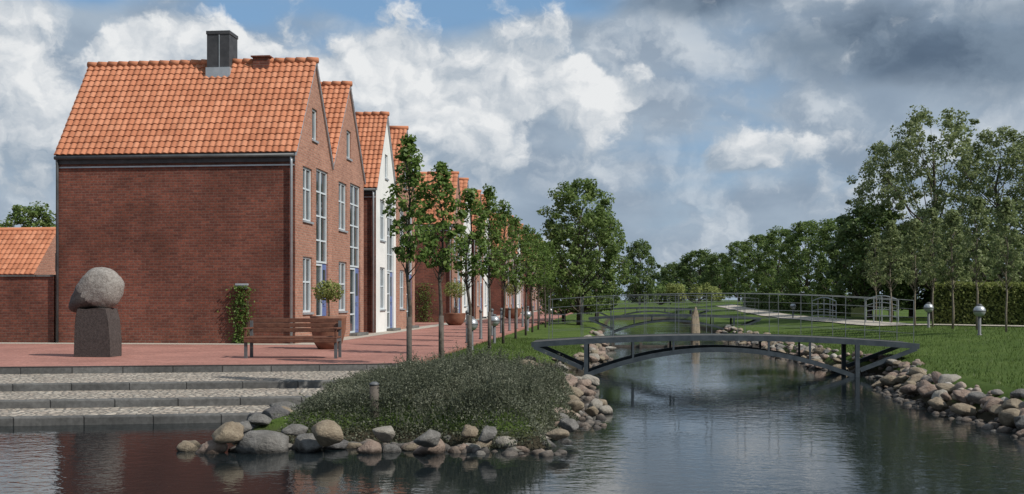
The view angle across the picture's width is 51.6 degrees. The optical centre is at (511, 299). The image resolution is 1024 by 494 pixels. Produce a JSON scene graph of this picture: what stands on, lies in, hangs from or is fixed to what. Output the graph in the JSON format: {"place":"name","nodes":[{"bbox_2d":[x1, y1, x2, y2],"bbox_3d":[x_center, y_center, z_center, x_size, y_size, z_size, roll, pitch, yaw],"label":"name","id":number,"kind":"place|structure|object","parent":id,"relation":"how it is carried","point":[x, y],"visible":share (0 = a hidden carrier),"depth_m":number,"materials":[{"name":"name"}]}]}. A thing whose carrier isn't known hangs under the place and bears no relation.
{"place":"outdoors","nodes":[
{"label":"outdoors","id":0,"kind":"place"},
{"bbox_2d":[0,227,55,274],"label":"house","id":1,"kind":"structure","parent":0,"point":[27,250],"depth_m":46.80,"materials":[{"name":"tile"}]},
{"bbox_2d":[0,309,572,367],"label":"promenade","id":2,"kind":"structure","parent":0,"point":[388,348],"depth_m":25.69,"materials":[{"name":"brick"}]},
{"bbox_2d":[0,275,55,342],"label":"garden wall","id":3,"kind":"structure","parent":2,"relation":"on","point":[27,308],"depth_m":31.06,"materials":[{"name":"red brick"}]},
{"bbox_2d":[68,267,124,356],"bbox_3d":[-9.196,0.264,23.446,1.229,1.982,0.692,0,0,6],"label":"stone sculpture","id":4,"kind":"object","parent":2,"relation":"on","point":[96,295],"visible":1,"depth_m":23.17,"materials":[{"name":"stone"}]},
{"bbox_2d":[54,30,333,343],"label":"row house","id":5,"kind":"structure","parent":2,"relation":"on","point":[189,192],"depth_m":30.73,"materials":[{"name":"red brick"}]},
{"bbox_2d":[217,285,257,343],"bbox_3d":[-7.852,0.426,30.276,1.221,1.709,0.203,0,0,6],"label":"climbing plant","id":6,"kind":"object","parent":5,"relation":"attached to","point":[236,311],"visible":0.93,"depth_m":30.26,"materials":[{"name":"green plant"}]},
{"bbox_2d":[303,257,313,314],"bbox_3d":[-6.106,-0.425,31.464,0.170,1.710,1.013,0,0,6],"label":"window","id":7,"kind":"structure","parent":5,"relation":"in","point":[306,260],"depth_m":31.67,"materials":[{"name":"glass"}]},
{"bbox_2d":[303,167,313,223],"bbox_3d":[-6.106,-3.105,31.464,0.170,1.650,1.013,0,0,6],"label":"window","id":8,"kind":"structure","parent":5,"relation":"in","point":[306,172],"depth_m":31.67,"materials":[{"name":"glass"}]},
{"bbox_2d":[316,264,321,315],"bbox_3d":[-6.028,0.015,32.792,0.070,2.270,0.833,0,0,6],"label":"window","id":9,"kind":"structure","parent":5,"relation":"in","point":[318,266],"depth_m":32.96,"materials":[{"name":"glass"}]},
{"bbox_2d":[316,168,326,263],"bbox_3d":[-6.003,-2.600,33.050,0.070,2.900,1.350,0,0,6],"label":"window","id":10,"kind":"structure","parent":5,"relation":"in","point":[321,176],"depth_m":33.30,"materials":[{"name":"glass"}]},
{"bbox_2d":[0,311,536,344],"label":"gravel strip","id":11,"kind":"object","parent":2,"relation":"on","point":[377,333],"visible":0.57,"depth_m":30.32,"materials":[{"name":"gravel"}]},
{"bbox_2d":[243,318,341,358],"bbox_3d":[-4.725,0.825,22.883,2.020,0.850,0.605,0,0,2],"label":"park bench","id":12,"kind":"object","parent":2,"relation":"on","point":[251,339],"visible":1,"depth_m":23.09,"materials":[{"name":"brown wood"}]},
{"bbox_2d":[310,279,346,348],"bbox_3d":[-4.680,0.344,27.000,0.940,1.800,0.940,0,0,6],"label":"potted topiary","id":13,"kind":"object","parent":2,"relation":"on","point":[323,292],"visible":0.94,"depth_m":26.80,"materials":[{"name":"ceramic"}]},
{"bbox_2d":[321,81,368,336],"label":"row house","id":14,"kind":"structure","parent":2,"relation":"on","point":[348,179],"depth_m":36.19,"materials":[{"name":"red brick"}]},
{"bbox_2d":[338,262,347,312],"bbox_3d":[-5.713,-0.425,35.527,0.170,1.710,1.099,0,0,6],"label":"window","id":15,"kind":"structure","parent":14,"relation":"in","point":[341,264],"depth_m":35.83,"materials":[{"name":"paint"}]},
{"bbox_2d":[338,182,347,232],"bbox_3d":[-5.713,-3.105,35.527,0.170,1.650,1.099,0,0,6],"label":"window","id":16,"kind":"structure","parent":14,"relation":"in","point":[341,186],"depth_m":35.74,"materials":[{"name":"glass"}]},
{"bbox_2d":[350,268,354,332],"bbox_3d":[-5.623,0.015,36.975,0.070,2.270,0.909,0,0,6],"label":"window","id":17,"kind":"structure","parent":14,"relation":"in","point":[352,270],"depth_m":37.24,"materials":[{"name":"paint"}]},
{"bbox_2d":[350,183,358,267],"bbox_3d":[-5.596,-2.600,37.256,0.070,2.900,1.472,0,0,6],"label":"window","id":18,"kind":"structure","parent":14,"relation":"in","point":[354,190],"depth_m":37.53,"materials":[{"name":"glass"}]},
{"bbox_2d":[355,268,358,331],"bbox_3d":[-5.521,0.015,37.709,0.132,2.270,0.555,0,0,6],"label":"door","id":19,"kind":"structure","parent":14,"relation":"in","point":[356,270],"depth_m":37.68,"materials":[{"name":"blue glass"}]},
{"bbox_2d":[355,111,400,332],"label":"row house","id":20,"kind":"structure","parent":2,"relation":"on","point":[379,241],"depth_m":41.58,"materials":[{"name":"white brick"}]},
{"bbox_2d":[380,267,385,310],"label":"window","id":21,"kind":"structure","parent":20,"relation":"in","point":[381,269],"depth_m":41.88,"materials":[{"name":"glass"}]},
{"bbox_2d":[387,203,391,271],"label":"window","id":22,"kind":"structure","parent":20,"relation":"in","point":[389,219],"depth_m":43.37,"materials":[{"name":"paint"}]},
{"bbox_2d":[390,126,418,328],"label":"row house","id":23,"kind":"structure","parent":2,"relation":"on","point":[397,133],"depth_m":45.92,"materials":[{"name":"red brick"}]},
{"bbox_2d":[414,171,465,321],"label":"row house","id":24,"kind":"structure","parent":2,"relation":"on","point":[424,274],"depth_m":59.57,"materials":[{"name":"red brick"}]},
{"bbox_2d":[415,283,443,321],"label":"climbing plant","id":25,"kind":"object","parent":24,"relation":"attached to","point":[421,300],"visible":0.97,"depth_m":59.42,"materials":[{"name":"green plant"}]},
{"bbox_2d":[443,280,465,324],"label":"potted topiary","id":26,"kind":"object","parent":2,"relation":"on","point":[455,318],"visible":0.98,"depth_m":52.20,"materials":[{"name":"plant"}]},
{"bbox_2d":[459,178,474,318],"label":"row house","id":27,"kind":"structure","parent":2,"relation":"on","point":[463,183],"depth_m":65.27,"materials":[{"name":"white brick"}]},
{"bbox_2d":[471,190,486,318],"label":"row house","id":28,"kind":"structure","parent":2,"relation":"on","point":[477,295],"depth_m":70.42,"materials":[{"name":"red brick"}]},
{"bbox_2d":[481,194,490,316],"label":"row house","id":29,"kind":"structure","parent":2,"relation":"on","point":[485,300],"depth_m":75.33,"materials":[{"name":"white brick"}]},
{"bbox_2d":[489,213,509,314],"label":"row house","id":30,"kind":"structure","parent":2,"relation":"on","point":[497,294],"depth_m":88.65,"materials":[{"name":"red brick"}]},
{"bbox_2d":[501,282,521,317],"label":"potted topiary","id":31,"kind":"object","parent":2,"relation":"on","point":[510,290],"visible":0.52,"depth_m":70.96,"materials":[{"name":"plant"}]},
{"bbox_2d":[0,319,1023,493],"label":"water","id":32,"kind":"structure","parent":0,"point":[718,423],"depth_m":11.65,"materials":[{"name":"black liquid"}]},
{"bbox_2d":[176,440,198,451],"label":"boulder","id":33,"kind":"object","parent":32,"relation":"in","point":[185,446],"visible":0.77,"depth_m":11.90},
{"bbox_2d":[195,440,227,453],"bbox_3d":[-3.351,1.675,11.776,0.379,0.225,0.220,-15,0,-11],"label":"boulder","id":34,"kind":"object","parent":32,"relation":"in","point":[210,447],"visible":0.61,"depth_m":11.71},
{"bbox_2d":[211,421,243,442],"bbox_3d":[-3.168,1.465,11.805,0.342,0.254,0.364,3,3,-26],"label":"boulder","id":35,"kind":"object","parent":34,"relation":"on","point":[230,432],"visible":1,"depth_m":11.68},
{"bbox_2d":[235,430,288,453],"bbox_3d":[-2.782,1.623,11.838,0.586,0.359,0.369,10,14,-12],"label":"boulder","id":36,"kind":"object","parent":32,"relation":"in","point":[260,442],"visible":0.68,"depth_m":11.71,"materials":[{"name":"stone"}]},
{"bbox_2d":[294,433,323,452],"bbox_3d":[-2.308,1.646,11.968,0.345,0.282,0.314,3,2,18],"label":"boulder","id":37,"kind":"object","parent":32,"relation":"in","point":[306,442],"visible":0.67,"depth_m":11.88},
{"bbox_2d":[356,441,381,453],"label":"boulder","id":38,"kind":"object","parent":32,"relation":"in","point":[371,447],"visible":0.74,"depth_m":11.71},
{"bbox_2d":[413,439,444,454],"bbox_3d":[-0.925,1.669,11.790,0.350,0.342,0.364,-10,1,12],"label":"boulder","id":39,"kind":"object","parent":32,"relation":"in","point":[439,448],"visible":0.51,"depth_m":11.65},
{"bbox_2d":[413,429,440,447],"bbox_3d":[-0.923,1.504,11.457,0.244,0.216,0.303,-6,6,31],"label":"boulder","id":40,"kind":"object","parent":39,"relation":"on","point":[429,438],"visible":1,"depth_m":11.38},
{"bbox_2d":[691,307,699,332],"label":"standing stone","id":41,"kind":"object","parent":32,"relation":"in","point":[695,320],"visible":0.59,"depth_m":44.88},
{"bbox_2d":[927,397,947,410],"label":"boulder","id":42,"kind":"object","parent":32,"relation":"on","point":[937,403],"visible":1,"depth_m":16.10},
{"bbox_2d":[0,0,1023,299],"label":"sky","id":43,"kind":"structure","parent":0,"point":[708,124],"materials":[{"name":"blue"}]},
{"bbox_2d":[232,300,1023,448],"bbox_3d":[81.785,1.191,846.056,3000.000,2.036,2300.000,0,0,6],"label":"ground","id":44,"kind":"structure","parent":0,"point":[789,326],"depth_m":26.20,"materials":[{"name":"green plant"}]},
{"bbox_2d":[0,201,55,226],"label":"tree","id":45,"kind":"object","parent":44,"relation":"on","point":[36,211],"visible":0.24,"depth_m":61.60,"materials":[{"name":"green plant"}]},
{"bbox_2d":[0,413,249,425],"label":"kerb","id":46,"kind":"structure","parent":44,"relation":"on","point":[117,419],"depth_m":14.50,"materials":[{"name":"concrete"}]},
{"bbox_2d":[0,405,269,415],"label":"steps","id":47,"kind":"structure","parent":44,"relation":"on","point":[131,410],"depth_m":15.26,"materials":[{"name":"stone"}]},
{"bbox_2d":[0,396,310,408],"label":"kerb","id":48,"kind":"structure","parent":44,"relation":"on","point":[128,402],"depth_m":15.80,"materials":[{"name":"concrete"}]},
{"bbox_2d":[0,388,334,399],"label":"steps","id":49,"kind":"structure","parent":44,"relation":"on","point":[19,395],"depth_m":16.78,"materials":[{"name":"concrete"}]},
{"bbox_2d":[0,380,338,391],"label":"kerb","id":50,"kind":"structure","parent":44,"relation":"on","point":[6,387],"depth_m":17.51,"materials":[{"name":"concrete"}]},
{"bbox_2d":[0,371,360,383],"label":"steps","id":51,"kind":"structure","parent":44,"relation":"on","point":[160,377],"depth_m":18.75,"materials":[{"name":"concrete"}]},
{"bbox_2d":[0,363,397,373],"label":"kerb","id":52,"kind":"structure","parent":44,"relation":"on","point":[170,368],"depth_m":20.07,"materials":[{"name":"stone"}]},
{"bbox_2d":[247,413,271,425],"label":"boulder","id":53,"kind":"object","parent":44,"relation":"on","point":[258,419],"visible":1,"depth_m":12.60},
{"bbox_2d":[261,405,290,419],"bbox_3d":[-2.895,1.409,13.014,0.341,0.258,0.268,0,0,-21],"label":"boulder","id":54,"kind":"object","parent":44,"relation":"on","point":[276,409],"visible":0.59,"depth_m":12.92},
{"bbox_2d":[311,419,343,446],"bbox_3d":[-2.042,1.477,11.743,0.347,0.299,0.319,11,-11,-24],"label":"boulder","id":55,"kind":"object","parent":44,"relation":"on","point":[327,432],"visible":1,"depth_m":11.65,"materials":[{"name":"stone"}]},
{"bbox_2d":[369,382,378,416],"bbox_3d":[-1.703,1.315,13.100,0.128,0.605,0.125,0,0,6],"label":"bollard light","id":56,"kind":"object","parent":44,"relation":"on","point":[374,389],"visible":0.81,"depth_m":13.05,"materials":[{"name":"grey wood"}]},
{"bbox_2d":[372,426,394,441],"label":"boulder","id":57,"kind":"object","parent":44,"relation":"on","point":[384,434],"visible":1,"depth_m":11.90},
{"bbox_2d":[382,134,432,361],"bbox_3d":[-1.661,-0.612,16.780,0.847,4.102,0.777,0,0,33],"label":"street tree","id":58,"kind":"object","parent":44,"relation":"on","point":[408,148],"visible":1,"depth_m":16.76,"materials":[{"name":"green plant"}]},
{"bbox_2d":[273,340,579,449],"bbox_3d":[-0.796,1.185,15.346,3.576,1.208,6.425,0,0,6],"label":"ground cover","id":59,"kind":"object","parent":44,"relation":"on","point":[474,380],"visible":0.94,"depth_m":13.20,"materials":[{"name":"green plant"}]},
{"bbox_2d":[418,161,468,358],"bbox_3d":[-1.352,-0.588,20.345,0.934,4.153,1.077,0,0,-22],"label":"street tree","id":60,"kind":"object","parent":44,"relation":"on","point":[443,224],"visible":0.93,"depth_m":20.24,"materials":[{"name":"green plant"}]},
{"bbox_2d":[461,424,477,437],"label":"boulder","id":61,"kind":"object","parent":44,"relation":"on","point":[469,431],"visible":1,"depth_m":12.12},
{"bbox_2d":[447,187,495,355],"bbox_3d":[-0.992,-0.529,24.200,1.134,4.100,1.119,0,0,-36],"label":"street tree","id":62,"kind":"object","parent":44,"relation":"on","point":[470,196],"visible":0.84,"depth_m":24.15,"materials":[{"name":"green plant"}]},
{"bbox_2d":[475,183,507,349],"bbox_3d":[-0.611,-0.792,27.713,0.967,4.559,1.026,0,0,22],"label":"street tree","id":63,"kind":"object","parent":44,"relation":"on","point":[489,196],"visible":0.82,"depth_m":27.74,"materials":[{"name":"green plant"}]},
{"bbox_2d":[489,199,520,343],"bbox_3d":[-0.218,-0.765,31.542,1.056,4.502,1.222,0,0,-6],"label":"street tree","id":64,"kind":"object","parent":44,"relation":"on","point":[508,249],"visible":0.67,"depth_m":31.53,"materials":[{"name":"green plant"}]},
{"bbox_2d":[492,436,517,448],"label":"boulder","id":65,"kind":"object","parent":44,"relation":"on","point":[504,440],"visible":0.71,"depth_m":12.10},
{"bbox_2d":[500,215,532,338],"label":"street tree","id":66,"kind":"object","parent":44,"relation":"on","point":[515,281],"visible":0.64,"depth_m":35.29,"materials":[{"name":"green plant"}]},
{"bbox_2d":[515,224,537,334],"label":"street tree","id":67,"kind":"object","parent":44,"relation":"on","point":[531,268],"visible":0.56,"depth_m":39.09,"materials":[{"name":"green plant"}]},
{"bbox_2d":[519,228,543,331],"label":"street tree","id":68,"kind":"object","parent":44,"relation":"on","point":[535,249],"visible":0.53,"depth_m":42.89,"materials":[{"name":"green plant"}]},
{"bbox_2d":[527,232,551,329],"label":"street tree","id":69,"kind":"object","parent":44,"relation":"on","point":[543,252],"visible":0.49,"depth_m":46.66,"materials":[{"name":"green plant"}]},
{"bbox_2d":[540,241,557,326],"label":"street tree","id":70,"kind":"object","parent":44,"relation":"on","point":[550,256],"visible":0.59,"depth_m":50.46,"materials":[{"name":"green plant"}]},
{"bbox_2d":[542,241,560,325],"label":"street tree","id":71,"kind":"object","parent":44,"relation":"on","point":[551,246],"visible":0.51,"depth_m":54.21,"materials":[{"name":"green plant"}]},
{"bbox_2d":[545,428,568,439],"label":"boulder","id":72,"kind":"object","parent":44,"relation":"on","point":[557,434],"visible":1,"depth_m":11.84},
{"bbox_2d":[527,219,596,321],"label":"tree","id":73,"kind":"object","parent":44,"relation":"on","point":[565,312],"visible":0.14,"depth_m":62.82,"materials":[{"name":"green plant"}]},
{"bbox_2d":[558,418,578,431],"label":"boulder","id":74,"kind":"object","parent":44,"relation":"on","point":[569,424],"visible":0.94,"depth_m":12.71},
{"bbox_2d":[536,178,628,324],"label":"tree","id":75,"kind":"object","parent":44,"relation":"on","point":[575,286],"visible":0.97,"depth_m":56.74,"materials":[{"name":"green plant"}]},
{"bbox_2d":[566,210,639,321],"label":"tree","id":76,"kind":"object","parent":44,"relation":"on","point":[624,271],"visible":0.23,"depth_m":65.35,"materials":[{"name":"green plant"}]},
{"bbox_2d":[200,331,1023,456],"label":"boulders","id":77,"kind":"object","parent":44,"relation":"on","point":[991,425],"visible":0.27,"depth_m":15.30,"materials":[{"name":"stone"}]},
{"bbox_2d":[281,424,307,435],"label":"boulder","id":78,"kind":"object","parent":77,"relation":"on","point":[294,429],"visible":0.92,"depth_m":12.25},
{"bbox_2d":[478,425,496,443],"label":"boulder","id":79,"kind":"object","parent":77,"relation":"on","point":[488,434],"visible":1,"depth_m":11.71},
{"bbox_2d":[620,238,660,303],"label":"tree","id":80,"kind":"object","parent":44,"relation":"on","point":[637,250],"visible":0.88,"depth_m":117.25,"materials":[{"name":"green plant"}]},
{"bbox_2d":[600,295,708,322],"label":"footbridge","id":81,"kind":"object","parent":44,"relation":"on","point":[690,311],"visible":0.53,"depth_m":79.41,"materials":[{"name":"metal"}]},
{"bbox_2d":[641,281,687,304],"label":"shrub","id":82,"kind":"object","parent":44,"relation":"on","point":[658,289],"visible":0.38,"depth_m":121.84,"materials":[{"name":"green plant"}]},
{"bbox_2d":[588,295,760,333],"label":"footbridge","id":83,"kind":"object","parent":44,"relation":"on","point":[755,319],"visible":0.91,"depth_m":53.12,"materials":[{"name":"metal"}]},
{"bbox_2d":[656,262,695,300],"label":"tree","id":84,"kind":"object","parent":44,"relation":"on","point":[665,272],"visible":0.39,"depth_m":163.93,"materials":[{"name":"green plant"}]},
{"bbox_2d":[609,343,757,347],"bbox_3d":[6.043,1.845,38.085,5.700,0.610,0.180,0,0,6],"label":"weir","id":85,"kind":"object","parent":44,"relation":"on","point":[667,345],"visible":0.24,"depth_m":38.16,"materials":[{"name":"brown wood"}]},
{"bbox_2d":[665,283,724,302],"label":"shrub","id":86,"kind":"object","parent":44,"relation":"on","point":[671,288],"visible":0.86,"depth_m":115.46,"materials":[{"name":"green plant"}]},
{"bbox_2d":[669,248,722,300],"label":"tree","id":87,"kind":"object","parent":44,"relation":"on","point":[688,260],"visible":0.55,"depth_m":149.26,"materials":[{"name":"green plant"}]},
{"bbox_2d":[697,252,737,300],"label":"tree","id":88,"kind":"object","parent":44,"relation":"on","point":[709,270],"visible":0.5,"depth_m":139.24,"materials":[{"name":"green plant"}]},
{"bbox_2d":[531,293,919,376],"bbox_3d":[4.763,1.022,24.380,8.559,2.357,1.494,0,0,6],"label":"footbridge","id":89,"kind":"object","parent":44,"relation":"on","point":[541,345],"visible":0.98,"depth_m":23.86,"materials":[{"name":"grey metal"}]},
{"bbox_2d":[718,241,756,301],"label":"tree","id":90,"kind":"object","parent":44,"relation":"on","point":[726,278],"visible":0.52,"depth_m":105.61,"materials":[{"name":"green plant"}]},
{"bbox_2d":[553,259,948,302],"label":"distant woodland","id":91,"kind":"object","parent":44,"relation":"on","point":[628,299],"visible":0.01,"depth_m":200.67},
{"bbox_2d":[733,234,778,296],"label":"tree","id":92,"kind":"object","parent":44,"relation":"on","point":[745,286],"visible":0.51,"depth_m":91.62,"materials":[{"name":"green plant"}]},
{"bbox_2d":[748,225,806,296],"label":"tree","id":93,"kind":"object","parent":44,"relation":"on","point":[764,254],"visible":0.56,"depth_m":79.56,"materials":[{"name":"green plant"}]},
{"bbox_2d":[741,291,863,316],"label":"guard rail","id":94,"kind":"object","parent":44,"relation":"on","point":[762,302],"visible":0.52,"depth_m":69.90,"materials":[{"name":"grey metal"}]},
{"bbox_2d":[773,220,834,307],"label":"tree","id":95,"kind":"object","parent":44,"relation":"on","point":[792,241],"visible":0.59,"depth_m":69.65,"materials":[{"name":"green plant"}]},
{"bbox_2d":[796,217,871,315],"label":"tree","id":96,"kind":"object","parent":44,"relation":"on","point":[821,283],"visible":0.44,"depth_m":61.76,"materials":[{"name":"green plant"}]},
{"bbox_2d":[823,200,917,318],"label":"tree","id":97,"kind":"object","parent":44,"relation":"on","point":[859,284],"visible":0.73,"depth_m":52.38,"materials":[{"name":"green plant"}]},
{"bbox_2d":[862,232,887,320],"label":"sapling","id":98,"kind":"object","parent":44,"relation":"on","point":[875,240],"visible":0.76,"depth_m":46.92,"materials":[{"name":"green plant"}]},
{"bbox_2d":[865,295,898,322],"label":"guard rail","id":99,"kind":"object","parent":44,"relation":"on","point":[881,309],"visible":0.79,"depth_m":44.31,"materials":[{"name":"metal"}]},
{"bbox_2d":[836,136,945,317],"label":"tree","id":100,"kind":"object","parent":44,"relation":"on","point":[876,160],"visible":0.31,"depth_m":54.43,"materials":[{"name":"green plant"}]},
{"bbox_2d":[874,220,909,322],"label":"sapling","id":101,"kind":"object","parent":44,"relation":"on","point":[890,226],"visible":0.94,"depth_m":42.89,"materials":[{"name":"green plant"}]},
{"bbox_2d":[872,217,930,317],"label":"tree","id":102,"kind":"object","parent":44,"relation":"on","point":[909,307],"visible":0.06,"depth_m":55.16,"materials":[{"name":"green plant"}]},
{"bbox_2d":[896,218,933,325],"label":"sapling","id":103,"kind":"object","parent":44,"relation":"on","point":[913,226],"visible":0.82,"depth_m":38.95,"materials":[{"name":"green plant"}]},
{"bbox_2d":[850,105,1000,318],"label":"tree","id":104,"kind":"object","parent":44,"relation":"on","point":[919,117],"visible":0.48,"depth_m":51.60,"materials":[{"name":"green plant"}]},
{"bbox_2d":[914,207,949,326],"bbox_3d":[14.635,-1.052,36.989,1.116,4.370,1.110,0,0,1],"label":"sapling","id":105,"kind":"object","parent":44,"relation":"on","point":[932,219],"visible":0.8,"depth_m":36.97,"materials":[{"name":"green plant"}]},
{"bbox_2d":[929,209,973,328],"bbox_3d":[14.563,-0.956,34.984,1.402,4.155,1.424,0,0,37],"label":"sapling","id":106,"kind":"object","parent":44,"relation":"on","point":[951,219],"visible":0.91,"depth_m":34.95,"materials":[{"name":"green plant"}]},
{"bbox_2d":[950,403,975,416],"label":"boulder","id":107,"kind":"object","parent":44,"relation":"on","point":[964,409],"visible":1,"depth_m":15.20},
{"bbox_2d":[917,125,1023,282],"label":"tree","id":108,"kind":"object","parent":44,"relation":"on","point":[965,161],"visible":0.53,"depth_m":47.69,"materials":[{"name":"green plant"}]},
{"bbox_2d":[955,196,998,329],"bbox_3d":[14.620,-1.067,33.248,1.228,4.370,1.221,0,0,-30],"label":"sapling","id":109,"kind":"object","parent":44,"relation":"on","point":[983,218],"visible":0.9,"depth_m":33.11,"materials":[{"name":"green plant"}]},
{"bbox_2d":[933,280,1023,324],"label":"hedge","id":110,"kind":"object","parent":44,"relation":"on","point":[992,298],"visible":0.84,"depth_m":39.00,"materials":[{"name":"green plant"}]},
{"bbox_2d":[962,131,1023,281],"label":"tree","id":111,"kind":"object","parent":44,"relation":"on","point":[1009,175],"visible":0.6,"depth_m":46.04,"materials":[{"name":"green plant"}]},
{"bbox_2d":[985,196,1023,331],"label":"sapling","id":112,"kind":"object","parent":44,"relation":"on","point":[1008,218],"visible":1,"depth_m":30.94,"materials":[{"name":"green plant"}]},
{"bbox_2d":[998,408,1019,426],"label":"boulder","id":113,"kind":"object","parent":44,"relation":"on","point":[1006,417],"visible":0.74,"depth_m":13.79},
{"bbox_2d":[717,304,1023,325],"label":"path","id":114,"kind":"structure","parent":0,"point":[772,314],"depth_m":53.95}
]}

